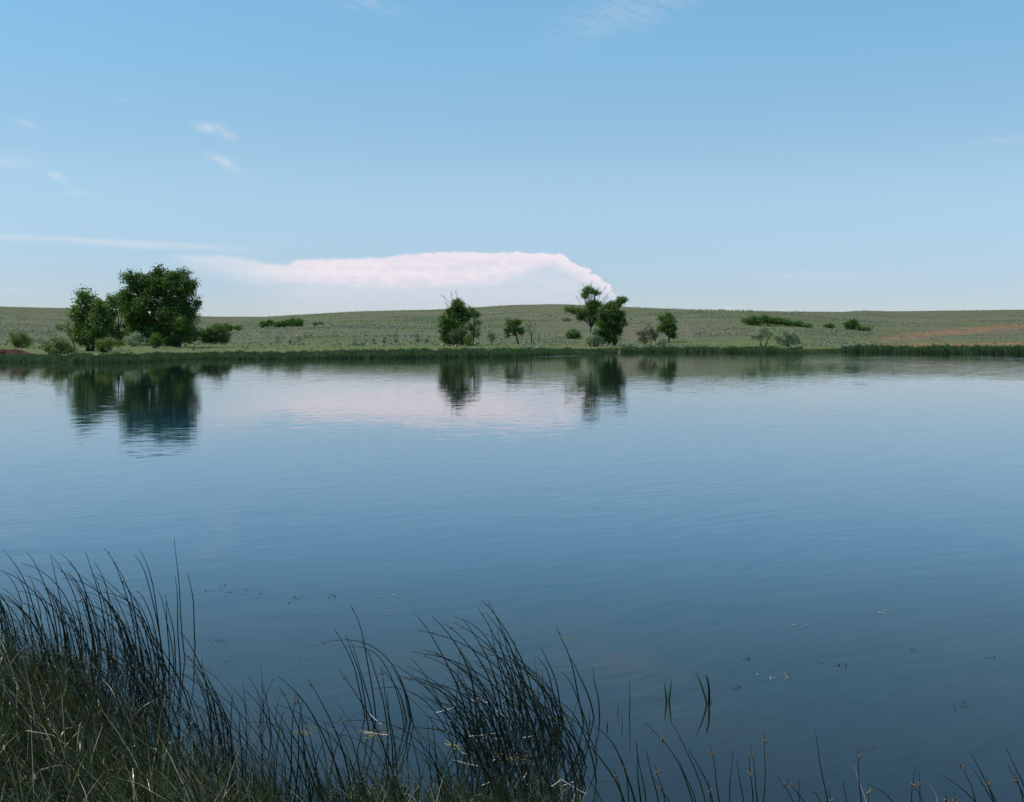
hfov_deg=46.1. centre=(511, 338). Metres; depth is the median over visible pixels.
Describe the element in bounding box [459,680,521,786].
bulrush
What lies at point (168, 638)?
bulrush
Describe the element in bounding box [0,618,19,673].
bulrush
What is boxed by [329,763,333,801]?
bulrush
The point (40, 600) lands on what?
bulrush
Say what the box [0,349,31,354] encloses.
eroded bank
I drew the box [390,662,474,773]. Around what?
bulrush
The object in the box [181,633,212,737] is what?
bulrush
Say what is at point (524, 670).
bulrush
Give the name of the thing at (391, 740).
bulrush
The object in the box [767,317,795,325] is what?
bush
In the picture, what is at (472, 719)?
bulrush
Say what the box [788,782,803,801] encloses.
bulrush
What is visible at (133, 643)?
bulrush
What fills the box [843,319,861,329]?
round tree
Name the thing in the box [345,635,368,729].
bulrush
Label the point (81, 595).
bulrush
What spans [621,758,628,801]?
bulrush
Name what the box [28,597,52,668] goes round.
bulrush
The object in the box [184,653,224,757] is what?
bulrush
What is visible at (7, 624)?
bulrush
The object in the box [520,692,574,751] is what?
bulrush
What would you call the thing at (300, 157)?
sky
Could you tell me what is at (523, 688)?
bulrush
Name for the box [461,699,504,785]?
bulrush
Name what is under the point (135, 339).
silver shrub
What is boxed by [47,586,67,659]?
bulrush
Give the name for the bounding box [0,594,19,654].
bulrush
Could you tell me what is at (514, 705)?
bulrush
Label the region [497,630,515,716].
bulrush
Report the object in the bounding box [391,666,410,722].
bulrush
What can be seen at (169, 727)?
bulrush
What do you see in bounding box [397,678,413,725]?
bulrush
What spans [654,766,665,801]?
bulrush
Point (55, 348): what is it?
shrub
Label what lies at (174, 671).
bulrush
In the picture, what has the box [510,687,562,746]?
bulrush
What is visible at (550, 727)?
bulrush
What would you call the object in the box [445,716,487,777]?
bulrush
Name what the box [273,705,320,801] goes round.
bulrush
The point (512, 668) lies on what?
bulrush
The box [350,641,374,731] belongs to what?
bulrush
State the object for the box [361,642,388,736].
bulrush
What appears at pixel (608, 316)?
cottonwood tree
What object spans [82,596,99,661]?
bulrush
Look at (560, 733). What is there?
bulrush
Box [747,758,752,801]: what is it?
bulrush
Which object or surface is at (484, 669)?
bulrush
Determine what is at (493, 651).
bulrush
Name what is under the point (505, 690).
bulrush
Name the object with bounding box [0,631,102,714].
back grass
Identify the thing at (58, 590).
bulrush
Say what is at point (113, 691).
bulrush
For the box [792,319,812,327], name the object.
bush
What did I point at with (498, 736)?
bulrush
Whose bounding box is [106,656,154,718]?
bulrush
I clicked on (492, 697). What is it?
bulrush
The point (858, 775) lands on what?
bulrush
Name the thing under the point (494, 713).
bulrush
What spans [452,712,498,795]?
bulrush
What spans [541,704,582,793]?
bulrush
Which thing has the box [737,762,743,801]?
bulrush
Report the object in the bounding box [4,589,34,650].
bulrush
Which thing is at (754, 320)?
bush
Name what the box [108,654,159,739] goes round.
bulrush
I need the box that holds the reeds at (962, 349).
[841,343,1023,353]
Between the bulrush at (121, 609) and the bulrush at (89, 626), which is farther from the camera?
the bulrush at (121, 609)
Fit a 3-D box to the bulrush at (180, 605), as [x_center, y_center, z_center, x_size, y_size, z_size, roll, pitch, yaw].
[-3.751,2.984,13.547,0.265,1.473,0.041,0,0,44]
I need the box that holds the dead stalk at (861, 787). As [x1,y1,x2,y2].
[852,764,866,801]
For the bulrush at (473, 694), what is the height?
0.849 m
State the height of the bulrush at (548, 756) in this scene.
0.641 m
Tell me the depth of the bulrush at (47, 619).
13.01 m
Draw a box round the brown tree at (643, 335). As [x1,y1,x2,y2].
[634,323,660,345]
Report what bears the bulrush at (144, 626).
on the water
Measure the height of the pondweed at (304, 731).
0.002 m
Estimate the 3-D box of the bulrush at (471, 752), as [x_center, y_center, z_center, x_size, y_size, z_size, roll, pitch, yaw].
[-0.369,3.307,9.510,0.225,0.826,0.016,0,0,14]
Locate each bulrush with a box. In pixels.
[0,570,59,653]
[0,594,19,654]
[0,597,29,654]
[0,600,13,647]
[0,601,14,646]
[0,602,2,653]
[0,604,11,656]
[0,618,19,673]
[1,593,54,670]
[2,549,41,643]
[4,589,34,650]
[5,573,26,653]
[5,599,38,661]
[8,596,53,677]
[15,572,33,649]
[16,606,57,660]
[20,591,70,663]
[22,563,79,649]
[24,603,46,668]
[27,553,58,645]
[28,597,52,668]
[30,578,41,637]
[35,587,54,660]
[37,590,59,666]
[43,588,84,677]
[43,602,94,684]
[45,587,63,654]
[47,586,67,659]
[48,669,89,731]
[50,556,64,644]
[50,604,81,693]
[50,615,106,715]
[51,555,86,656]
[53,595,72,673]
[54,650,98,715]
[57,567,99,652]
[58,634,80,706]
[59,642,104,729]
[60,553,101,658]
[60,607,84,673]
[61,571,92,648]
[62,578,126,670]
[68,572,96,659]
[68,613,91,673]
[68,658,129,744]
[72,600,143,685]
[76,611,113,669]
[77,590,95,659]
[78,573,128,653]
[80,589,100,641]
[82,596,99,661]
[82,609,134,680]
[85,552,108,663]
[87,604,109,656]
[88,610,147,691]
[89,621,118,676]
[90,574,135,661]
[91,633,163,727]
[93,599,115,683]
[94,575,111,645]
[94,598,134,670]
[95,563,117,668]
[96,573,159,665]
[99,583,126,665]
[101,593,171,684]
[102,649,178,750]
[103,592,156,670]
[103,605,145,689]
[104,626,133,679]
[106,648,165,754]
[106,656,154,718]
[108,551,138,670]
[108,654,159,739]
[109,653,156,714]
[114,562,142,664]
[121,624,160,697]
[122,581,152,665]
[124,595,151,680]
[124,623,154,695]
[126,640,180,728]
[127,612,145,678]
[128,591,162,677]
[128,661,144,735]
[132,692,148,754]
[135,555,162,669]
[136,591,159,687]
[139,548,164,680]
[140,625,190,713]
[141,643,180,699]
[144,672,158,719]
[149,697,183,761]
[157,589,173,666]
[163,669,235,765]
[165,594,169,680]
[166,601,175,665]
[170,662,206,762]
[172,691,197,765]
[174,539,184,659]
[175,577,180,675]
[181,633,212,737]
[181,706,214,768]
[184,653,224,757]
[187,573,195,645]
[192,665,213,746]
[193,661,228,784]
[195,669,216,726]
[215,691,229,758]
[215,694,234,764]
[230,700,233,783]
[239,714,242,801]
[247,692,300,801]
[263,700,309,799]
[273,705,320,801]
[278,676,346,797]
[279,687,320,800]
[288,694,296,800]
[294,700,302,801]
[296,695,311,801]
[302,718,323,801]
[308,680,353,801]
[313,639,410,716]
[313,720,448,796]
[323,720,343,798]
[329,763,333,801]
[333,646,403,726]
[334,629,365,716]
[340,671,402,796]
[340,717,368,801]
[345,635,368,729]
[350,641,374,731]
[351,606,376,717]
[360,727,474,753]
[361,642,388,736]
[374,687,458,780]
[380,670,397,773]
[383,670,406,720]
[384,737,389,800]
[388,705,393,767]
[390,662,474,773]
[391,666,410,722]
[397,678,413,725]
[400,676,486,760]
[408,666,485,727]
[410,651,525,741]
[410,657,457,738]
[415,614,470,734]
[418,630,539,752]
[418,678,499,775]
[422,694,494,794]
[424,656,474,720]
[425,650,513,752]
[425,716,484,778]
[430,717,442,801]
[432,684,470,758]
[432,703,467,747]
[434,618,485,739]
[434,652,506,752]
[434,683,504,762]
[435,700,484,759]
[439,686,510,767]
[441,682,466,743]
[441,703,501,761]
[443,704,509,793]
[445,624,501,726]
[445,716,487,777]
[446,729,499,793]
[452,704,478,794]
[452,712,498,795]
[453,661,512,727]
[454,616,516,736]
[454,643,494,724]
[455,623,528,718]
[458,651,478,732]
[459,669,478,770]
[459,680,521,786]
[461,693,510,747]
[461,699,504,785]
[463,620,504,722]
[470,690,509,783]
[475,697,489,792]
[478,608,524,724]
[478,644,548,767]
[478,665,523,715]
[478,679,534,737]
[479,652,559,719]
[482,666,556,746]
[484,602,538,724]
[485,633,560,721]
[487,614,529,691]
[488,601,532,729]
[488,623,509,718]
[489,673,525,754]
[490,649,554,728]
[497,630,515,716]
[500,628,522,712]
[505,649,542,729]
[505,675,564,758]
[506,731,524,787]
[508,683,585,787]
[508,694,569,758]
[510,654,564,713]
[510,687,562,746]
[511,726,542,789]
[513,713,536,767]
[514,641,528,731]
[514,674,558,743]
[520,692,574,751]
[521,730,558,790]
[522,672,582,768]
[531,727,569,787]
[532,672,566,781]
[533,696,584,756]
[538,658,559,728]
[540,706,559,784]
[541,649,562,723]
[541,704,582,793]
[542,673,551,757]
[545,686,557,755]
[549,708,597,761]
[550,699,596,781]
[551,734,580,795]
[554,715,586,767]
[556,628,584,723]
[559,703,576,801]
[563,673,589,737]
[571,659,594,717]
[578,736,624,801]
[593,671,599,717]
[596,727,635,801]
[614,770,622,801]
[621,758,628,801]
[636,742,641,801]
[636,745,646,801]
[646,724,692,801]
[646,750,658,801]
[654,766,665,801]
[671,722,705,801]
[679,761,695,801]
[689,750,712,801]
[710,749,719,801]
[729,753,732,801]
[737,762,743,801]
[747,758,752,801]
[750,749,757,801]
[761,740,766,801]
[774,772,793,801]
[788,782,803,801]
[815,731,827,801]
[855,750,861,801]
[910,783,923,801]
[917,779,921,801]
[943,776,974,801]
[958,762,975,801]
[971,754,995,801]
[972,768,992,801]
[1006,748,1023,785]
[1007,764,1023,796]
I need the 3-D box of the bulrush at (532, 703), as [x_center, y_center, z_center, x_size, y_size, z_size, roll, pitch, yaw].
[0.019,3.157,10.147,0.628,1.129,0.021,0,0,10]
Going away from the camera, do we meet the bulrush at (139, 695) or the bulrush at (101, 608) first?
the bulrush at (139, 695)
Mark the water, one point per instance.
(640, 528)
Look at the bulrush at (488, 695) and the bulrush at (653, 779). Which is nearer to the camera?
the bulrush at (653, 779)
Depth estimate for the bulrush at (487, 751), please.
9.50 m
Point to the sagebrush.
(441, 344)
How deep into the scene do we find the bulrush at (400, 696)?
11.34 m
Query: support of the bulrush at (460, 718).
on the water
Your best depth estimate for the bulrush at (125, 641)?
12.18 m
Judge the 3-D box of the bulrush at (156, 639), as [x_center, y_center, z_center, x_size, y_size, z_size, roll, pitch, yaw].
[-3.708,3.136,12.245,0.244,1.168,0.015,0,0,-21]
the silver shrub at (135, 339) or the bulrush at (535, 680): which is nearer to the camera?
the bulrush at (535, 680)
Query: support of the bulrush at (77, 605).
on the water
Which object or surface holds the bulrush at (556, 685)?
on the water
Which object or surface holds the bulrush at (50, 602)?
on the water
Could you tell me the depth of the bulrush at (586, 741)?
9.75 m
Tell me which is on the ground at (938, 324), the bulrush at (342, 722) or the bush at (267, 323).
the bush at (267, 323)
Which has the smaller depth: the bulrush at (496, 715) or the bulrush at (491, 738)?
the bulrush at (491, 738)
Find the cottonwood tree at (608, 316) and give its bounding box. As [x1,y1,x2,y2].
[590,296,631,345]
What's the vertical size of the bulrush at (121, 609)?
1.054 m
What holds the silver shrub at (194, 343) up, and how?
on the ground at (938, 324)
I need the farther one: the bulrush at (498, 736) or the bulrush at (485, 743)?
the bulrush at (498, 736)
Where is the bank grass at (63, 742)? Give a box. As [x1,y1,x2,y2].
[0,606,324,801]
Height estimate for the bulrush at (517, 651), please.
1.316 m
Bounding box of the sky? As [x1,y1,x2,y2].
[0,0,1023,316]
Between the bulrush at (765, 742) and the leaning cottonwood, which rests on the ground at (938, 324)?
the leaning cottonwood
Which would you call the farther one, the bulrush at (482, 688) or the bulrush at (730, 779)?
the bulrush at (482, 688)
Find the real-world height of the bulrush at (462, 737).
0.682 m
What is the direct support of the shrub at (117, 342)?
on the ground at (938, 324)
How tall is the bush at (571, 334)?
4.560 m
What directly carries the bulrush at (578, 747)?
on the water
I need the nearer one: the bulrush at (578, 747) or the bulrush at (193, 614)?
the bulrush at (578, 747)
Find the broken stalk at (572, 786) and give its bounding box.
[561,779,586,794]
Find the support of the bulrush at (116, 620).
on the water
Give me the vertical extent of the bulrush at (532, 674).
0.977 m
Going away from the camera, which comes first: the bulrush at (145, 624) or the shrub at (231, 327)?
the bulrush at (145, 624)
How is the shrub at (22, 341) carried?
on the ground at (938, 324)
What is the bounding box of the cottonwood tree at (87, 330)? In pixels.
[63,284,116,350]
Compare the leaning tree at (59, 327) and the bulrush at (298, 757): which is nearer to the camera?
the bulrush at (298, 757)
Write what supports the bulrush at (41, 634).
in the water
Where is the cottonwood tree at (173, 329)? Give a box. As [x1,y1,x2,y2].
[113,262,203,346]
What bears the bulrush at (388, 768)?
on the water
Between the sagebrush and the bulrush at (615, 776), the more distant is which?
the sagebrush
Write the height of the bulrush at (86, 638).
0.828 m
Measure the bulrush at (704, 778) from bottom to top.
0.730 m
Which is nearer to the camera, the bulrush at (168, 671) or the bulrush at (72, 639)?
the bulrush at (168, 671)
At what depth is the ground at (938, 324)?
488.03 m
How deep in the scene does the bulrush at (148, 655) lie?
11.87 m
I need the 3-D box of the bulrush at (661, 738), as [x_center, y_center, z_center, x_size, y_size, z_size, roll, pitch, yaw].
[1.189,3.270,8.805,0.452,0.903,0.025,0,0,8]
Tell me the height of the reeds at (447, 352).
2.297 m
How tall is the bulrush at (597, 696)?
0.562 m
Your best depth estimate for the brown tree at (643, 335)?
354.69 m
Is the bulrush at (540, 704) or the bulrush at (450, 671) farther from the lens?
the bulrush at (450, 671)
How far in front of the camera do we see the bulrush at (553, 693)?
11.11 m
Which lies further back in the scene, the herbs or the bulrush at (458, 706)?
the herbs
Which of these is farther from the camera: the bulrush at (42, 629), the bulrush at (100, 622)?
the bulrush at (100, 622)
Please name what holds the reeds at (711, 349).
on the ground at (938, 324)
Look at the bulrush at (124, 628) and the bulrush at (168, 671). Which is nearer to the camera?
the bulrush at (168, 671)
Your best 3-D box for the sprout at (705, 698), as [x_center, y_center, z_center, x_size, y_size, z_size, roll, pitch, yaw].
[1.871,3.474,11.849,0.172,0.453,0.001,0,0,0]
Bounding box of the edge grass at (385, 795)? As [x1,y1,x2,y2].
[162,734,600,801]
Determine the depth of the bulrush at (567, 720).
10.10 m
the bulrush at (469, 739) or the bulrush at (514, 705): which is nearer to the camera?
the bulrush at (469, 739)
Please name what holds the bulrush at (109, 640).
on the water
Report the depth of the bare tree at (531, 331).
340.54 m
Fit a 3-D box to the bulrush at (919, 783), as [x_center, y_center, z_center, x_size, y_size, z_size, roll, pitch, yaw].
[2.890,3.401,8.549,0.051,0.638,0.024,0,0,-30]
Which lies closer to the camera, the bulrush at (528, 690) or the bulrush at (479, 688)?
the bulrush at (479, 688)
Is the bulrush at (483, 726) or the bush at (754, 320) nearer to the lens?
the bulrush at (483, 726)
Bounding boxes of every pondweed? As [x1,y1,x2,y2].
[290,726,316,737]
[362,726,391,739]
[489,752,531,763]
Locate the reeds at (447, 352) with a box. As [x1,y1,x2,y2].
[197,346,621,358]
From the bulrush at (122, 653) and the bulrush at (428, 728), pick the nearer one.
the bulrush at (428, 728)
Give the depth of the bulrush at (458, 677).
11.26 m
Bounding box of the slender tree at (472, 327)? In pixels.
[465,306,482,342]
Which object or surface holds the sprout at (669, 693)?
in the water
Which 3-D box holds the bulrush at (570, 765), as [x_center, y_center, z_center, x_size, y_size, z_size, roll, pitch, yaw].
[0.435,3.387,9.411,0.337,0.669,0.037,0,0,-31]
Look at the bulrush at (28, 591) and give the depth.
14.17 m
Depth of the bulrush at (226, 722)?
10.27 m
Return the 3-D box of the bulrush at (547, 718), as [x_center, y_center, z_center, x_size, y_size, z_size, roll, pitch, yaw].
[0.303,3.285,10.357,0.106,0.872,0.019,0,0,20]
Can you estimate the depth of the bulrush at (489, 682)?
10.74 m
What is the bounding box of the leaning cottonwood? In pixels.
[561,283,607,343]
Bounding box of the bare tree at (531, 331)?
[525,321,536,343]
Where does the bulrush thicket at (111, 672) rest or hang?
in the water
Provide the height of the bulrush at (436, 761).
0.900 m
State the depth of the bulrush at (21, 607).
13.66 m
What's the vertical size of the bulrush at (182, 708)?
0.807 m
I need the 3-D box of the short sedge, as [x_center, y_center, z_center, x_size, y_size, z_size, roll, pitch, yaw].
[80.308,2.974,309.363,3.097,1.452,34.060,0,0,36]
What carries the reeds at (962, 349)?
on the ground at (938, 324)
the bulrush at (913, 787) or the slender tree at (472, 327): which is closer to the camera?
the bulrush at (913, 787)
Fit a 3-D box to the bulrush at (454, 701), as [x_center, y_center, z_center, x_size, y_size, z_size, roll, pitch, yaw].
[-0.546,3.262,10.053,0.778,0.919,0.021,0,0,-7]
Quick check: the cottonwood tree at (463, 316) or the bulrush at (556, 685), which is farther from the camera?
the cottonwood tree at (463, 316)
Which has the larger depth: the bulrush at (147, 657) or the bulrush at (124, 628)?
the bulrush at (124, 628)
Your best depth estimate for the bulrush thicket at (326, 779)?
9.22 m
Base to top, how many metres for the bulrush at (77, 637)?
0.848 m
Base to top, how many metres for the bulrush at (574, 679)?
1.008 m
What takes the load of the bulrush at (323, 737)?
on the water
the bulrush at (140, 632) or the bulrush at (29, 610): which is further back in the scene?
the bulrush at (29, 610)
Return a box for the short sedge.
[802,348,843,352]
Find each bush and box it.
[257,319,273,327]
[272,319,289,327]
[287,317,305,326]
[313,320,323,325]
[564,329,581,338]
[740,314,771,325]
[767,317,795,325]
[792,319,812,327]
[823,323,834,327]
[855,325,872,330]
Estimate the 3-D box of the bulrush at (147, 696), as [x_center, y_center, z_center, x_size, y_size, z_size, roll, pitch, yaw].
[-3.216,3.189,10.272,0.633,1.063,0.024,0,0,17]
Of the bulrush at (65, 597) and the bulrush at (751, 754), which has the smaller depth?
the bulrush at (751, 754)
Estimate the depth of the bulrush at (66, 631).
12.71 m
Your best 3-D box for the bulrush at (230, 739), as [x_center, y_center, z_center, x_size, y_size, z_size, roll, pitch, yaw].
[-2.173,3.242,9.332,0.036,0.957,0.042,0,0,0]
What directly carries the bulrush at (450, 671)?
on the water
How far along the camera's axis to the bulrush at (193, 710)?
10.03 m
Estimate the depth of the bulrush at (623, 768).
9.03 m
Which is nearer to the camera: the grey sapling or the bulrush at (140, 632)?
the bulrush at (140, 632)
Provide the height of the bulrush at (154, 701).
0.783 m
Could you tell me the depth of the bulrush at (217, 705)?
10.08 m
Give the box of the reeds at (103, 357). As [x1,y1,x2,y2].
[0,351,196,362]
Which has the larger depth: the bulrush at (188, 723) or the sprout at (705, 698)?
the sprout at (705, 698)
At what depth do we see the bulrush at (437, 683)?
11.03 m
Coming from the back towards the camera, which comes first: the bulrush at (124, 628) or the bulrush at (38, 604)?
the bulrush at (38, 604)
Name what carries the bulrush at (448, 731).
on the water
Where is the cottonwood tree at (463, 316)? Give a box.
[436,290,476,345]
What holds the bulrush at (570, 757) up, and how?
on the water
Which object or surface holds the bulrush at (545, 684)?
on the water
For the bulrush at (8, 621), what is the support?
on the water
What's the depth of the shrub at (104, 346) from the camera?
204.88 m
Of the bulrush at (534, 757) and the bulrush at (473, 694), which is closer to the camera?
the bulrush at (534, 757)
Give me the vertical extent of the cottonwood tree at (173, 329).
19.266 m
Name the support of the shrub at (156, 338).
on the ground at (938, 324)
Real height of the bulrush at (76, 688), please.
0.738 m
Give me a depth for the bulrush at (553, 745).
9.74 m
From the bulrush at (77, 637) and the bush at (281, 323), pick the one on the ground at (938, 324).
the bush at (281, 323)
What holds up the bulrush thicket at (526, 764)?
in the water
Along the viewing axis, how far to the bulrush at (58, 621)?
13.57 m
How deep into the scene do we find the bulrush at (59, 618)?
13.05 m
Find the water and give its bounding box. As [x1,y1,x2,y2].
[0,352,1023,801]
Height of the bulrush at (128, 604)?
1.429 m
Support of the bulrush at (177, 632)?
on the water
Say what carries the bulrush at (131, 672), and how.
on the water
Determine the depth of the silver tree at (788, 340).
325.88 m
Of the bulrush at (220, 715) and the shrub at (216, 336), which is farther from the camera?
the shrub at (216, 336)
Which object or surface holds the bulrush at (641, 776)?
on the water
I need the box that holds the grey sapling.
[448,326,464,347]
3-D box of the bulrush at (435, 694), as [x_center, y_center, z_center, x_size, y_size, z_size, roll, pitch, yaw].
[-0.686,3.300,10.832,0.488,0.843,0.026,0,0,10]
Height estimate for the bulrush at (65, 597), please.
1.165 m
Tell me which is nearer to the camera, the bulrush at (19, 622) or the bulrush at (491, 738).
the bulrush at (491, 738)
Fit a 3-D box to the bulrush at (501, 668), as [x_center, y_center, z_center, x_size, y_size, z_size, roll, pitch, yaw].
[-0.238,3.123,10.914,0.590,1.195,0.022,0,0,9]
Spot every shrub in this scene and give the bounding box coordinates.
[8,329,36,347]
[38,334,78,353]
[93,336,114,352]
[112,338,124,346]
[123,330,143,346]
[148,332,165,348]
[188,321,206,343]
[189,341,196,349]
[198,324,231,343]
[211,323,244,331]
[464,333,475,345]
[582,326,604,346]
[652,336,668,346]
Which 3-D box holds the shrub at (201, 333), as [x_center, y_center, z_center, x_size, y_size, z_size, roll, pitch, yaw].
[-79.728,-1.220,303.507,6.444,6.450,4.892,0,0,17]
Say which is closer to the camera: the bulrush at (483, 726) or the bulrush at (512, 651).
the bulrush at (483, 726)
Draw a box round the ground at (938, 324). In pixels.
[0,304,1023,801]
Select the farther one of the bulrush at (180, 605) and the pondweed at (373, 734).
the bulrush at (180, 605)
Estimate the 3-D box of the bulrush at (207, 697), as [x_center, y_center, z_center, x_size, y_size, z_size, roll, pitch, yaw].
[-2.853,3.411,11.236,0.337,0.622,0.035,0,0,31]
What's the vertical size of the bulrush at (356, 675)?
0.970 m
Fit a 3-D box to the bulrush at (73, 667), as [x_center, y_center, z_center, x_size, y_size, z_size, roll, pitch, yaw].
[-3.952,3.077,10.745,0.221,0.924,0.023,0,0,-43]
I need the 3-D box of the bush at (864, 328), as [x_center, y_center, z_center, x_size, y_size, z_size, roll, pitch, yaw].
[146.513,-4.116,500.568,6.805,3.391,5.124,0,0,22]
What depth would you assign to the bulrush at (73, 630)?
12.66 m
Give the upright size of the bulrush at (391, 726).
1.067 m
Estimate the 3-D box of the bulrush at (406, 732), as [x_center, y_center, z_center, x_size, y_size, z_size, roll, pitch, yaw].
[-1.016,3.352,9.421,1.091,0.737,0.010,0,0,0]
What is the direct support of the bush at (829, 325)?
on the ground at (938, 324)
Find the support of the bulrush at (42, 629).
in the water
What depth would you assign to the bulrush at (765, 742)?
8.74 m
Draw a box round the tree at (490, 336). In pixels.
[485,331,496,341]
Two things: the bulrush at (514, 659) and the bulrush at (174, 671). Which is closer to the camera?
the bulrush at (514, 659)
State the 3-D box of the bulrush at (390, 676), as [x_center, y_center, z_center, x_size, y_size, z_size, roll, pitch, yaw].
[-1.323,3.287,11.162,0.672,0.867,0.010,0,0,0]
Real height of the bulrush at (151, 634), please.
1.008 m
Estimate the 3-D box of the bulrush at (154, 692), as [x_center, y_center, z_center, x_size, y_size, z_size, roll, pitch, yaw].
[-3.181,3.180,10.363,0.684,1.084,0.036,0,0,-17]
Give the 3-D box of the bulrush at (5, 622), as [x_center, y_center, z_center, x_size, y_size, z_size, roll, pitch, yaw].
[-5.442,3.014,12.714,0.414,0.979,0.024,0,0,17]
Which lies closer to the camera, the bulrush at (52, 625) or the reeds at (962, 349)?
the bulrush at (52, 625)
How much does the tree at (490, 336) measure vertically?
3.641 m
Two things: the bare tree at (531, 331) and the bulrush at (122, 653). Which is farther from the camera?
the bare tree at (531, 331)
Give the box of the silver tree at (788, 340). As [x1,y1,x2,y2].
[771,327,802,346]
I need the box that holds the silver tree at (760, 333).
[747,323,777,346]
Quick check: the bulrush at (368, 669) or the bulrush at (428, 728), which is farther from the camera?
the bulrush at (368, 669)
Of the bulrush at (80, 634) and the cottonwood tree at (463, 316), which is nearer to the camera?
the bulrush at (80, 634)
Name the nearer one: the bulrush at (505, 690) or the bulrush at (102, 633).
the bulrush at (505, 690)
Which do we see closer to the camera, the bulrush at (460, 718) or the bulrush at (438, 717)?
the bulrush at (438, 717)
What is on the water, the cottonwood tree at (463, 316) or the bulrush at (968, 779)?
the bulrush at (968, 779)
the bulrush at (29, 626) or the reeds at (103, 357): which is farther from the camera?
the reeds at (103, 357)
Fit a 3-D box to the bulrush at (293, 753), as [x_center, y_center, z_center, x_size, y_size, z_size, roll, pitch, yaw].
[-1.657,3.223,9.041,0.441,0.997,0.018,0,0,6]
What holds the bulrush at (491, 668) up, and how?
on the water
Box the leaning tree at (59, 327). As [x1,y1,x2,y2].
[53,320,75,347]
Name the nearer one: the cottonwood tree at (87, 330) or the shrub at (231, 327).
the cottonwood tree at (87, 330)
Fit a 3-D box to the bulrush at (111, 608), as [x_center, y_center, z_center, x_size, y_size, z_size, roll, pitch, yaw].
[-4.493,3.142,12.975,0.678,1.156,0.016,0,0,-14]
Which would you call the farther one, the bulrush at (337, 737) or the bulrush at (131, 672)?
the bulrush at (131, 672)
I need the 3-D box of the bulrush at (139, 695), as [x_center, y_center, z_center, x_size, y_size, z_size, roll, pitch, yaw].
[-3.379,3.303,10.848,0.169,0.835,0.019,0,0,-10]
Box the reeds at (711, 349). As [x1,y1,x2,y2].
[622,345,803,352]
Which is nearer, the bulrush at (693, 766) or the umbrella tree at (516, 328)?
the bulrush at (693, 766)
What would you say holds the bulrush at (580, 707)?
on the water
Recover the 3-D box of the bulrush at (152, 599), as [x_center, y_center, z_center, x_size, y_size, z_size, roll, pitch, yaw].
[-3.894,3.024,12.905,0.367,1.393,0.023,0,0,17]
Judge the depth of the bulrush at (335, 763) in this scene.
8.92 m
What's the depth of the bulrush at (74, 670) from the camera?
10.76 m
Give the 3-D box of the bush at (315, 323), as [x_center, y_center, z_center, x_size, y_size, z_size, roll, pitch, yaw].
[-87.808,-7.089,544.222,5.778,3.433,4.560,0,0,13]
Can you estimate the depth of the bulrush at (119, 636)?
12.59 m
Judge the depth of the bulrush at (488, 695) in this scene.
10.46 m
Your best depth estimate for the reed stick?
11.40 m
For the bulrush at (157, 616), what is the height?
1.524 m
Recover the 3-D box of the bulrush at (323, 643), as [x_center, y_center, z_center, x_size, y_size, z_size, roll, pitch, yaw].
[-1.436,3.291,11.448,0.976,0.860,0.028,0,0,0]
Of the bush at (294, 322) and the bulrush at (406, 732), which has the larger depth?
the bush at (294, 322)
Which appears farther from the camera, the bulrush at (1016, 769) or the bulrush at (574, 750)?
the bulrush at (574, 750)
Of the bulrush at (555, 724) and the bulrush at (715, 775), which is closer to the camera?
the bulrush at (715, 775)
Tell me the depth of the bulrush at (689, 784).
8.91 m
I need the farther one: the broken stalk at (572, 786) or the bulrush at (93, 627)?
the bulrush at (93, 627)
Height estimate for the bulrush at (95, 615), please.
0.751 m
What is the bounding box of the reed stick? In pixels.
[629,681,629,718]
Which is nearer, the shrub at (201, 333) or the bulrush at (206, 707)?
the bulrush at (206, 707)
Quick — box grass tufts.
[0,303,1023,350]
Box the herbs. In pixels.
[0,337,1009,351]
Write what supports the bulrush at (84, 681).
on the water
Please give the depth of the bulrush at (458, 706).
10.64 m
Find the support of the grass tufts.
on the ground at (938, 324)
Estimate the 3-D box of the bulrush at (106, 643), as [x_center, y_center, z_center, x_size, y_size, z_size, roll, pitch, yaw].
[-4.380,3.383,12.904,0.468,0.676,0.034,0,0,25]
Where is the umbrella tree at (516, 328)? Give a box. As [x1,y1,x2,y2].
[502,317,525,343]
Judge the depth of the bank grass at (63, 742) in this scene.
8.79 m
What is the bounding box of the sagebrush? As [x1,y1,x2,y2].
[0,308,1023,347]
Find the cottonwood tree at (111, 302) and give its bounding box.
[103,291,130,343]
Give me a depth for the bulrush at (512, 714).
10.40 m
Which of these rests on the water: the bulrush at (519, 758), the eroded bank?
the bulrush at (519, 758)
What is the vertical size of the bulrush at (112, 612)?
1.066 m
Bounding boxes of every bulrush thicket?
[0,593,284,801]
[157,689,468,801]
[405,646,602,801]
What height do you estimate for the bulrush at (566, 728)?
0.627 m
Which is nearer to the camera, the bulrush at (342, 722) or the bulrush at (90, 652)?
the bulrush at (342, 722)
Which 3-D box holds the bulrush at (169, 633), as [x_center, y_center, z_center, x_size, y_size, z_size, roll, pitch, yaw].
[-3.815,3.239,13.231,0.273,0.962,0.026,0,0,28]
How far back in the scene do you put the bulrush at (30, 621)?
12.82 m
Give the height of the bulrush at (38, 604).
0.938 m
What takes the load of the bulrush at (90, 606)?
on the water
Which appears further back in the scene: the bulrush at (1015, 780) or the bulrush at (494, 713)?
the bulrush at (494, 713)
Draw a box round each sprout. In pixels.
[664,680,671,701]
[694,670,709,703]
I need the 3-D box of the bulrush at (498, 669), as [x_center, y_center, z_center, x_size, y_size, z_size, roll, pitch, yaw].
[-0.281,3.127,10.470,1.083,1.188,0.025,0,0,0]
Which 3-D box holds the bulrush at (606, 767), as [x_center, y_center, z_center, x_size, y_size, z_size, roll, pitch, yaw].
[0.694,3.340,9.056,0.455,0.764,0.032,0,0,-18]
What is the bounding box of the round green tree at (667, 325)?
[654,312,678,341]
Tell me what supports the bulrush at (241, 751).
on the water
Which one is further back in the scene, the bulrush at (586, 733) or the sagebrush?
the sagebrush

